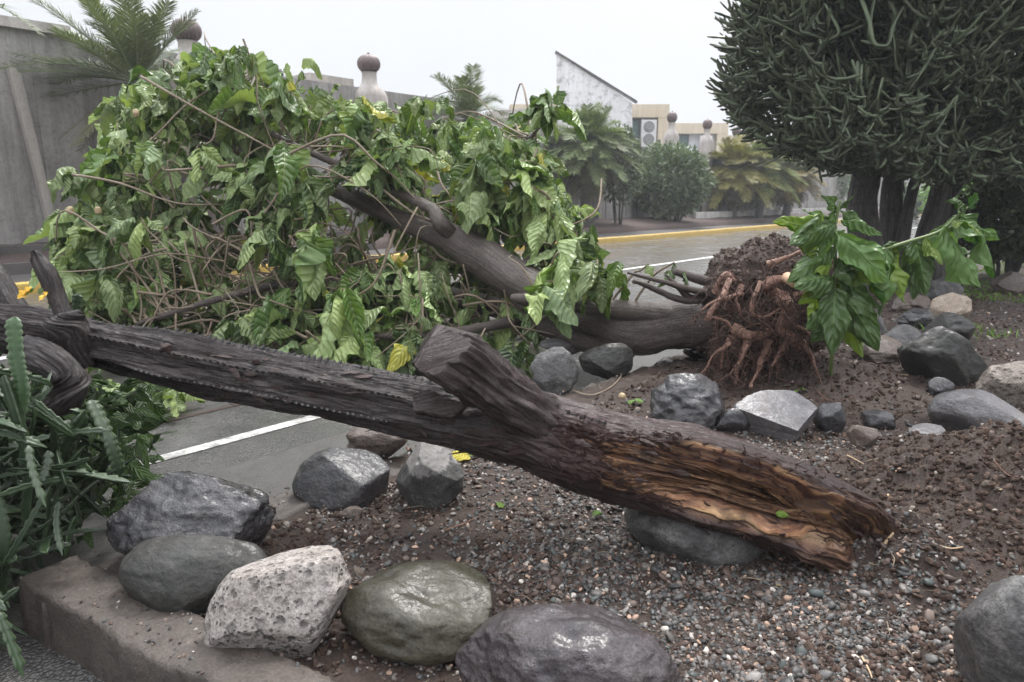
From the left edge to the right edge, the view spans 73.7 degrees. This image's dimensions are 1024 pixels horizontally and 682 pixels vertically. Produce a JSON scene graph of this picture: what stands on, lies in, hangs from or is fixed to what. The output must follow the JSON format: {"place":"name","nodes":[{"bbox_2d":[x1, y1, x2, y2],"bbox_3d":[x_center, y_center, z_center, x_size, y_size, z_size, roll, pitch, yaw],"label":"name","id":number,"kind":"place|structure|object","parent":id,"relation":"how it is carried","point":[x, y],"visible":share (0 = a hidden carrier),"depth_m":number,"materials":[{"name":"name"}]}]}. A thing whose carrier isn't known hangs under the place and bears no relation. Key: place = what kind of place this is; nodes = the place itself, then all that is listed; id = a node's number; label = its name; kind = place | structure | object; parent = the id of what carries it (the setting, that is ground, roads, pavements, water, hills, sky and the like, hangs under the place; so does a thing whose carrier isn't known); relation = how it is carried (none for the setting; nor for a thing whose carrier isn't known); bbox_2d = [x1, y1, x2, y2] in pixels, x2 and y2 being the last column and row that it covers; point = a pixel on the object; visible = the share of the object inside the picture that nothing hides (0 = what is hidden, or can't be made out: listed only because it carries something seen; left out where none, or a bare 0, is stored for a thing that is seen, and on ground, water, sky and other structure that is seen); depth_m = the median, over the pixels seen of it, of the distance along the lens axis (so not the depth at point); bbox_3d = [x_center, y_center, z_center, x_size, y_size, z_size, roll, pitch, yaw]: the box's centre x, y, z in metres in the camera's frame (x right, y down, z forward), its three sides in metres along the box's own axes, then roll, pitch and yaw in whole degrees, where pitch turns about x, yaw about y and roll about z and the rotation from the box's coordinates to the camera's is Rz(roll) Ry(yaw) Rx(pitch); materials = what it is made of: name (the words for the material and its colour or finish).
{"place":"outdoors","nodes":[
{"label":"outdoors","id":0,"kind":"place"},
{"bbox_2d":[10,217,842,282],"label":"pavement","id":1,"kind":"structure","parent":0,"point":[21,278],"depth_m":21.61,"materials":[{"name":"grey concrete"}]},
{"bbox_2d":[0,208,917,262],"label":"planting bed","id":2,"kind":"object","parent":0,"point":[602,226],"visible":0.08,"depth_m":23.61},
{"bbox_2d":[0,3,42,34],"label":"palm tree","id":3,"kind":"object","parent":2,"relation":"on","point":[6,10],"visible":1,"depth_m":9.56,"materials":[{"name":"grey plant"}]},
{"bbox_2d":[0,0,199,230],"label":"palm tree","id":4,"kind":"object","parent":2,"relation":"on","point":[134,45],"visible":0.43,"depth_m":10.92,"materials":[{"name":"green plant"}]},
{"bbox_2d":[0,231,375,274],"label":"bed edging","id":5,"kind":"object","parent":2,"relation":"on","point":[18,268],"visible":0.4,"depth_m":10.54,"materials":[{"name":"grey concrete"}]},
{"bbox_2d":[169,16,225,234],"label":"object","id":6,"kind":"object","parent":2,"relation":"on","point":[185,40],"visible":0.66,"depth_m":12.99,"materials":[{"name":"grey concrete"}]},
{"bbox_2d":[354,53,387,228],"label":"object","id":7,"kind":"object","parent":2,"relation":"on","point":[369,88],"visible":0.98,"depth_m":16.08,"materials":[{"name":"white concrete"}]},
{"bbox_2d":[419,63,507,152],"bbox_3d":[-1.391,-4.894,17.656,3.008,4.133,3.415,0,12,0],"label":"palm tree","id":8,"kind":"object","parent":2,"relation":"on","point":[467,101],"visible":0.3,"depth_m":16.92,"materials":[{"name":"green plant"}]},
{"bbox_2d":[0,15,927,244],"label":"boundary wall","id":9,"kind":"structure","parent":2,"relation":"on","point":[35,154],"depth_m":11.66,"materials":[{"name":"grey concrete"}]},
{"bbox_2d":[545,101,646,225],"bbox_3d":[2.381,-5.570,21.523,3.652,3.880,3.307,-11,16,-42],"label":"palm tree","id":10,"kind":"object","parent":2,"relation":"on","point":[587,167],"visible":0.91,"depth_m":20.97,"materials":[{"name":"green plant"}]},
{"bbox_2d":[601,120,650,223],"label":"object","id":11,"kind":"object","parent":2,"relation":"on","point":[624,188],"visible":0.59,"depth_m":22.25,"materials":[{"name":"green plant"}]},
{"bbox_2d":[663,111,678,215],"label":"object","id":12,"kind":"object","parent":2,"relation":"on","point":[671,133],"visible":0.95,"depth_m":26.97,"materials":[{"name":"grey concrete"}]},
{"bbox_2d":[632,139,719,221],"bbox_3d":[5.929,-5.819,25.500,3.255,3.364,2.730,0,12,0],"label":"shrub","id":13,"kind":"object","parent":2,"relation":"on","point":[677,201],"visible":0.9,"depth_m":24.93,"materials":[{"name":"green plant"}]},
{"bbox_2d":[699,118,713,211],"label":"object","id":14,"kind":"object","parent":2,"relation":"on","point":[706,144],"visible":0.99,"depth_m":29.30,"materials":[{"name":"grey concrete"}]},
{"bbox_2d":[732,126,740,210],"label":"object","id":15,"kind":"object","parent":2,"relation":"on","point":[734,132],"visible":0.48,"depth_m":31.46,"materials":[{"name":"grey concrete"}]},
{"bbox_2d":[706,133,780,216],"bbox_3d":[9.732,-7.208,29.755,3.921,3.701,3.843,0,12,0],"label":"palm tree","id":16,"kind":"object","parent":2,"relation":"on","point":[735,184],"visible":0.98,"depth_m":29.21,"materials":[{"name":"green plant"}]},
{"bbox_2d":[724,137,808,217],"bbox_3d":[11.365,-7.491,31.142,3.818,3.684,4.007,0,12,0],"label":"palm tree","id":17,"kind":"object","parent":2,"relation":"on","point":[780,182],"visible":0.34,"depth_m":30.36,"materials":[{"name":"green plant"}]},
{"bbox_2d":[691,206,878,217],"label":"wall","id":18,"kind":"structure","parent":2,"relation":"on","point":[715,214],"depth_m":31.29,"materials":[{"name":"grey concrete"}]},
{"bbox_2d":[753,156,827,215],"bbox_3d":[13.339,-7.809,32.955,3.812,3.570,3.746,-4,13,-18],"label":"palm tree","id":19,"kind":"object","parent":2,"relation":"on","point":[787,199],"visible":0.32,"depth_m":32.48,"materials":[{"name":"green plant"}]},
{"bbox_2d":[0,216,1012,681],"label":"road","id":20,"kind":"structure","parent":0,"point":[44,664],"depth_m":3.69,"materials":[{"name":"grey asphalt"}]},
{"bbox_2d":[0,369,175,548],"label":"leafy undergrowth","id":21,"kind":"object","parent":20,"relation":"on","point":[125,410],"visible":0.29,"depth_m":2.40,"materials":[{"name":"green plant"}]},
{"bbox_2d":[139,355,535,463],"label":"edge line","id":22,"kind":"object","parent":20,"relation":"on","point":[230,439],"visible":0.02,"depth_m":3.48,"materials":[{"name":"white paint"}]},
{"bbox_2d":[166,334,539,421],"bbox_3d":[-2.073,0.479,3.537,0.040,0.001,8.304,10,16,40],"label":"road patch seam","id":23,"kind":"object","parent":20,"relation":"on","point":[193,414],"visible":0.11,"depth_m":3.90,"materials":[{"name":"brown soil"}]},
{"bbox_2d":[0,227,916,359],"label":"line","id":24,"kind":"object","parent":20,"relation":"on","point":[3,357],"visible":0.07,"depth_m":12.48,"materials":[{"name":"white paint"}]},
{"bbox_2d":[1,250,970,636],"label":"gutter strip","id":25,"kind":"object","parent":20,"relation":"on","point":[271,474],"visible":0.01,"depth_m":2.99,"materials":[{"name":"grey concrete"}]},
{"bbox_2d":[540,338,579,354],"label":"stone","id":26,"kind":"object","parent":25,"relation":"on","point":[549,343],"visible":0.49,"depth_m":4.82,"materials":[{"name":"grey stone"}]},
{"bbox_2d":[879,181,926,218],"bbox_3d":[22.669,-8.013,39.226,2.724,2.310,2.725,0,12,0],"label":"shrub","id":27,"kind":"object","parent":20,"relation":"on","point":[918,204],"visible":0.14,"depth_m":38.64,"materials":[{"name":"green plant"}]},
{"bbox_2d":[918,183,986,212],"bbox_3d":[21.537,-7.276,33.189,3.302,3.268,3.246,-4,13,-20],"label":"shrub","id":28,"kind":"object","parent":20,"relation":"on","point":[924,199],"visible":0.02,"depth_m":33.52,"materials":[{"name":"green plant"}]},
{"bbox_2d":[960,167,1016,222],"bbox_3d":[13.021,-3.962,18.605,3.300,2.476,2.350,0,12,0],"label":"shrub","id":29,"kind":"object","parent":20,"relation":"on","point":[965,187],"visible":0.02,"depth_m":18.11,"materials":[{"name":"green plant"}]},
{"bbox_2d":[0,0,1015,165],"label":"sky","id":30,"kind":"structure","parent":0,"point":[652,51],"materials":[{"name":"white"}]},
{"bbox_2d":[509,104,669,146],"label":"cream building","id":31,"kind":"structure","parent":0,"point":[650,123],"depth_m":38.13,"materials":[{"name":"beige paint"}]},
{"bbox_2d":[555,51,636,130],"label":"white gable","id":32,"kind":"structure","parent":31,"relation":"on","point":[579,84],"depth_m":36.07,"materials":[{"name":"paint"}]},
{"bbox_2d":[622,119,639,138],"bbox_3d":[6.613,-11.551,38.702,1.230,1.990,0.100,0,12,0],"label":"window","id":33,"kind":"structure","parent":31,"relation":"in","point":[635,122],"depth_m":38.58,"materials":[{"name":"grey glass"}]},
{"bbox_2d":[199,254,1023,681],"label":"gravel ground","id":34,"kind":"structure","parent":0,"point":[646,372],"depth_m":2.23,"materials":[{"name":"gravel"}]},
{"bbox_2d":[106,471,274,554],"bbox_3d":[-0.966,0.571,2.044,0.457,0.379,0.338,5,13,24],"label":"boulder","id":35,"kind":"object","parent":34,"relation":"on","point":[179,502],"visible":0.65,"depth_m":1.95,"materials":[{"name":"grey stone"}]},
{"bbox_2d":[118,534,266,616],"bbox_3d":[-0.855,0.648,1.861,0.408,0.246,0.232,0,12,0],"label":"boulder","id":36,"kind":"object","parent":34,"relation":"on","point":[177,572],"visible":0.71,"depth_m":1.78,"materials":[{"name":"grey stone"}]},
{"bbox_2d":[203,545,351,658],"bbox_3d":[-0.573,0.671,1.699,0.350,0.318,0.259,0,12,0],"label":"boulder","id":37,"kind":"object","parent":34,"relation":"on","point":[288,603],"visible":0.85,"depth_m":1.60,"materials":[{"name":"grey stone"}]},
{"bbox_2d":[292,447,389,511],"bbox_3d":[-0.630,0.513,2.533,0.350,0.224,0.293,0,12,0],"label":"boulder","id":38,"kind":"object","parent":34,"relation":"on","point":[333,479],"visible":0.84,"depth_m":2.46,"materials":[{"name":"grey stone"}]},
{"bbox_2d":[337,506,362,518],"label":"stone","id":39,"kind":"object","parent":34,"relation":"on","point":[349,512],"visible":0.94,"depth_m":2.35,"materials":[{"name":"beige stone"}]},
{"bbox_2d":[346,427,407,458],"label":"boulder","id":40,"kind":"object","parent":34,"relation":"on","point":[382,444],"visible":0.61,"depth_m":2.80,"materials":[{"name":"brown stone"}]},
{"bbox_2d":[340,559,491,665],"bbox_3d":[-0.239,0.685,1.722,0.380,0.188,0.308,0,12,0],"label":"boulder","id":41,"kind":"object","parent":34,"relation":"on","point":[428,612],"visible":0.88,"depth_m":1.64,"materials":[{"name":"grey stone"}]},
{"bbox_2d":[396,442,463,508],"bbox_3d":[-0.298,0.502,2.500,0.239,0.295,0.174,-4,13,-19],"label":"boulder","id":42,"kind":"object","parent":34,"relation":"on","point":[430,475],"visible":0.88,"depth_m":2.44,"materials":[{"name":"grey stone"}]},
{"bbox_2d":[23,32,838,420],"bbox_3d":[-1.449,-1.366,5.676,4.740,2.930,7.061,-7,14,-28],"label":"fallen tree","id":43,"kind":"object","parent":34,"relation":"on","point":[741,312],"visible":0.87,"depth_m":5.04,"materials":[{"name":"green plant"}]},
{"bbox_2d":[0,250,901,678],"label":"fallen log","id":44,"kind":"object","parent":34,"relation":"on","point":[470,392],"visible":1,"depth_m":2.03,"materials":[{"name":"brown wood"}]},
{"bbox_2d":[17,287,30,298],"bbox_3d":[-1.579,-0.156,2.212,0.050,0.039,0.020,0,12,0],"label":"blossom","id":45,"kind":"object","parent":44,"relation":"attached to","point":[22,294],"visible":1,"depth_m":2.21,"materials":[{"name":"yellow plant"}]},
{"bbox_2d":[39,291,47,300],"bbox_3d":[-1.518,-0.144,2.212,0.028,0.030,0.023,-4,12,-17],"label":"blossom","id":46,"kind":"object","parent":44,"relation":"attached to","point":[41,297],"visible":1,"depth_m":2.21,"materials":[{"name":"yellow plant"}]},
{"bbox_2d":[776,511,788,517],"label":"fallen leaf","id":47,"kind":"object","parent":44,"relation":"on","point":[782,514],"visible":1,"depth_m":1.97,"materials":[{"name":"green plant"}]},
{"bbox_2d":[443,516,477,530],"bbox_3d":[-0.168,0.612,2.288,0.010,0.016,0.160,10,16,41],"label":"twig","id":48,"kind":"object","parent":34,"relation":"on","point":[458,525],"visible":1,"depth_m":2.27,"materials":[{"name":"brown wood"}]},
{"bbox_2d":[452,451,469,460],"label":"fallen leaf","id":49,"kind":"object","parent":34,"relation":"on","point":[461,456],"visible":0.48,"depth_m":2.87,"materials":[{"name":"yellow plant"}]},
{"bbox_2d":[496,502,504,506],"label":"fallen leaf","id":50,"kind":"object","parent":34,"relation":"on","point":[500,504],"visible":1,"depth_m":2.43,"materials":[{"name":"green plant"}]},
{"bbox_2d":[531,347,578,395],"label":"boulder","id":51,"kind":"object","parent":34,"relation":"on","point":[555,370],"visible":0.87,"depth_m":3.78,"materials":[{"name":"grey stone"}]},
{"bbox_2d":[455,603,681,681],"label":"boulder","id":52,"kind":"object","parent":34,"relation":"on","point":[548,642],"visible":1,"depth_m":1.40,"materials":[{"name":"grey stone"}]},
{"bbox_2d":[570,374,621,395],"bbox_3d":[0.607,0.171,4.319,0.338,0.022,1.282,6,13,27],"label":"twig","id":53,"kind":"object","parent":34,"relation":"on","point":[611,386],"visible":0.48,"depth_m":3.80,"materials":[{"name":"beige wood"}]},
{"bbox_2d":[592,510,600,515],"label":"fallen leaf","id":54,"kind":"object","parent":34,"relation":"on","point":[595,512],"visible":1,"depth_m":2.35,"materials":[{"name":"green plant"}]},
{"bbox_2d":[579,343,632,379],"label":"boulder","id":55,"kind":"object","parent":34,"relation":"on","point":[607,361],"visible":0.96,"depth_m":4.14,"materials":[{"name":"grey stone"}]},
{"bbox_2d":[618,393,625,398],"bbox_3d":[0.594,0.300,3.684,0.042,0.042,0.043,0,12,0],"label":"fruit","id":56,"kind":"object","parent":34,"relation":"on","point":[622,395],"visible":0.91,"depth_m":3.67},
{"bbox_2d":[266,370,979,681],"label":"twig litter","id":57,"kind":"object","parent":34,"relation":"on","point":[651,563],"visible":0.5,"depth_m":1.96,"materials":[{"name":"brown wood"}]},
{"bbox_2d":[628,398,643,403],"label":"fallen leaf","id":58,"kind":"object","parent":34,"relation":"on","point":[638,400],"visible":1,"depth_m":3.58,"materials":[{"name":"green plant"}]},
{"bbox_2d":[259,291,1023,681],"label":"soil crumbs","id":59,"kind":"object","parent":34,"relation":"on","point":[957,487],"visible":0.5,"depth_m":2.18,"materials":[{"name":"brown soil"}]},
{"bbox_2d":[344,410,1002,680],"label":"leaf litter","id":60,"kind":"object","parent":34,"relation":"on","point":[346,645],"visible":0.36,"depth_m":1.75,"materials":[{"name":"plant"}]},
{"bbox_2d":[649,373,724,428],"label":"boulder","id":61,"kind":"object","parent":34,"relation":"on","point":[691,398],"visible":0.73,"depth_m":3.27,"materials":[{"name":"grey stone"}]},
{"bbox_2d":[624,508,765,566],"bbox_3d":[0.591,0.572,2.221,0.452,0.257,0.407,0,12,0],"label":"boulder","id":62,"kind":"object","parent":34,"relation":"on","point":[683,542],"visible":0.4,"depth_m":2.05,"materials":[{"name":"grey stone"}]},
{"bbox_2d":[683,348,706,358],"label":"boulder","id":63,"kind":"object","parent":34,"relation":"on","point":[692,352],"visible":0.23,"depth_m":4.52,"materials":[{"name":"black stone"}]},
{"bbox_2d":[715,408,749,432],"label":"stone","id":64,"kind":"object","parent":34,"relation":"on","point":[734,420],"visible":0.92,"depth_m":3.19,"materials":[{"name":"grey stone"}]},
{"bbox_2d":[734,390,816,441],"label":"boulder","id":65,"kind":"object","parent":34,"relation":"on","point":[782,415],"visible":0.88,"depth_m":3.17,"materials":[{"name":"grey stone"}]},
{"bbox_2d":[812,402,845,432],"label":"stone","id":66,"kind":"object","parent":34,"relation":"on","point":[829,417],"visible":0.88,"depth_m":3.21,"materials":[{"name":"grey stone"}]},
{"bbox_2d":[815,382,886,400],"bbox_3d":[1.926,0.281,3.780,0.529,0.030,0.189,-3,12,-14],"label":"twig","id":67,"kind":"object","parent":34,"relation":"on","point":[835,400],"visible":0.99,"depth_m":3.67,"materials":[{"name":"brown wood"}]},
{"bbox_2d":[847,425,879,447],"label":"stone","id":68,"kind":"object","parent":34,"relation":"on","point":[862,436],"visible":0.84,"depth_m":2.87,"materials":[{"name":"stone"}]},
{"bbox_2d":[705,0,1023,288],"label":"succulent tree","id":69,"kind":"object","parent":34,"relation":"on","point":[869,94],"visible":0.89,"depth_m":6.56,"materials":[{"name":"green plant"}]},
{"bbox_2d":[861,656,872,678],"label":"twig","id":70,"kind":"object","parent":34,"relation":"on","point":[862,658],"visible":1,"depth_m":1.57,"materials":[{"name":"wood"}]},
{"bbox_2d":[850,335,901,363],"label":"boulder","id":71,"kind":"object","parent":34,"relation":"on","point":[887,352],"visible":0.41,"depth_m":4.48,"materials":[{"name":"grey stone"}]},
{"bbox_2d":[860,409,895,429],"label":"stone","id":72,"kind":"object","parent":34,"relation":"on","point":[875,418],"visible":0.89,"depth_m":3.25,"materials":[{"name":"grey stone"}]},
{"bbox_2d":[877,314,886,332],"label":"boulder","id":73,"kind":"object","parent":34,"relation":"on","point":[883,328],"visible":0.2,"depth_m":5.58,"materials":[{"name":"grey stone"}]},
{"bbox_2d":[773,193,999,375],"bbox_3d":[1.908,-0.267,3.563,1.209,0.990,0.447,0,12,0],"label":"sapling","id":74,"kind":"object","parent":34,"relation":"on","point":[842,301],"visible":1,"depth_m":3.49,"materials":[{"name":"green plant"}]},
{"bbox_2d":[879,532,893,550],"bbox_3d":[1.090,0.591,1.992,0.043,0.070,0.014,-3,12,-13],"label":"wood chip","id":75,"kind":"object","parent":34,"relation":"on","point":[889,536],"visible":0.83,"depth_m":1.99,"materials":[{"name":"wood"}]},
{"bbox_2d":[885,324,921,343],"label":"boulder","id":76,"kind":"object","parent":34,"relation":"on","point":[902,333],"visible":0.41,"depth_m":4.97,"materials":[{"name":"grey stone"}]},
{"bbox_2d":[892,292,930,312],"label":"boulder","id":77,"kind":"object","parent":34,"relation":"on","point":[919,301],"visible":0.55,"depth_m":6.44,"materials":[{"name":"grey stone"}]},
{"bbox_2d":[897,308,934,328],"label":"boulder","id":78,"kind":"object","parent":34,"relation":"on","point":[913,317],"visible":0.7,"depth_m":5.72,"materials":[{"name":"grey stone"}]},
{"bbox_2d":[908,423,944,434],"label":"stone","id":79,"kind":"object","parent":34,"relation":"on","point":[925,428],"visible":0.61,"depth_m":3.05,"materials":[{"name":"grey stone"}]},
{"bbox_2d":[927,377,954,395],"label":"stone","id":80,"kind":"object","parent":34,"relation":"on","point":[937,385],"visible":0.82,"depth_m":3.77,"materials":[{"name":"grey stone"}]},
{"bbox_2d":[920,277,963,299],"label":"boulder","id":81,"kind":"object","parent":34,"relation":"on","point":[940,286],"visible":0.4,"depth_m":7.35,"materials":[{"name":"grey stone"}]},
{"bbox_2d":[897,326,987,385],"bbox_3d":[2.544,0.120,4.049,0.450,0.421,0.313,0,12,0],"label":"boulder","id":82,"kind":"object","parent":34,"relation":"on","point":[956,358],"visible":0.76,"depth_m":3.94,"materials":[{"name":"grey stone"}]},
{"bbox_2d":[922,312,975,340],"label":"boulder","id":83,"kind":"object","parent":34,"relation":"on","point":[961,325],"visible":0.53,"depth_m":5.16,"materials":[{"name":"grey stone"}]},
{"bbox_2d":[929,292,971,318],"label":"boulder","id":84,"kind":"object","parent":34,"relation":"on","point":[952,302],"visible":0.64,"depth_m":5.97,"materials":[{"name":"beige stone"}]},
{"bbox_2d":[927,389,1023,429],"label":"boulder","id":85,"kind":"object","parent":34,"relation":"on","point":[960,409],"visible":0.78,"depth_m":3.20,"materials":[{"name":"grey stone"}]},
{"bbox_2d":[952,575,1023,681],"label":"boulder","id":86,"kind":"object","parent":34,"relation":"on","point":[988,636],"visible":1,"depth_m":1.42,"materials":[{"name":"grey stone"}]},
{"bbox_2d":[957,179,1023,276],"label":"hedge","id":87,"kind":"object","parent":34,"relation":"on","point":[1007,248],"visible":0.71,"depth_m":9.10,"materials":[{"name":"green plant"}]},
{"bbox_2d":[975,361,1023,407],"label":"boulder","id":88,"kind":"object","parent":34,"relation":"on","point":[1005,382],"visible":0.74,"depth_m":3.58,"materials":[{"name":"beige stone"}]},
{"bbox_2d":[990,271,1023,294],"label":"boulder","id":89,"kind":"object","parent":34,"relation":"on","point":[1012,282],"visible":0.88,"depth_m":7.66,"materials":[{"name":"grey stone"}]},
{"bbox_2d":[993,460,1020,477],"bbox_3d":[1.586,0.414,2.193,0.011,0.024,0.117,0,12,-2],"label":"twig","id":90,"kind":"object","parent":34,"relation":"on","point":[997,464],"visible":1,"depth_m":2.20,"materials":[{"name":"brown wood"}]},
{"bbox_2d":[675,123,728,152],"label":"cream building","id":91,"kind":"structure","parent":0,"point":[691,134],"depth_m":47.83,"materials":[{"name":"beige paint"}]},
{"bbox_2d":[679,135,688,149],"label":"window","id":92,"kind":"structure","parent":91,"relation":"in","point":[684,138],"depth_m":48.33,"materials":[{"name":"grey glass"}]},
{"bbox_2d":[727,135,754,146],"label":"cream building","id":93,"kind":"structure","parent":0,"point":[731,137],"depth_m":57.55,"materials":[{"name":"beige paint"}]},
{"bbox_2d":[906,261,1023,339],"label":"grass","id":94,"kind":"structure","parent":0,"point":[992,298],"depth_m":7.40,"materials":[{"name":"green plant"}]},
{"bbox_3d":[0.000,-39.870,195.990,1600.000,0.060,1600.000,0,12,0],"label":"ground","id":95,"kind":"structure","parent":0,"visible":0},
{"bbox_2d":[18,555,334,681],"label":"end kerb","id":96,"kind":"structure","parent":95,"relation":"on","point":[97,647],"depth_m":1.70,"materials":[{"name":"concrete"}]},
{"bbox_2d":[15,214,920,293],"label":"yellow kerb","id":97,"kind":"structure","parent":95,"relation":"on","point":[23,285],"depth_m":19.93,"materials":[{"name":"paint"}]},
{"bbox_2d":[34,255,969,649],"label":"island kerb","id":98,"kind":"structure","parent":95,"relation":"on","point":[292,505],"depth_m":2.39,"materials":[{"name":"concrete"}]},
{"bbox_2d":[19,373,640,681],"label":"kerb grit","id":99,"kind":"object","parent":98,"relation":"on","point":[281,653],"visible":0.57,"depth_m":1.74,"materials":[{"name":"stone"}]},
{"bbox_2d":[486,105,557,127],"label":"building","id":100,"kind":"structure","parent":95,"relation":"on","point":[505,117],"depth_m":29.73,"materials":[{"name":"beige paint"}]},
{"bbox_2d":[800,166,851,204],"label":"tree","id":101,"kind":"object","parent":95,"relation":"on","point":[844,182],"visible":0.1,"depth_m":43.81,"materials":[{"name":"green plant"}]}
]}

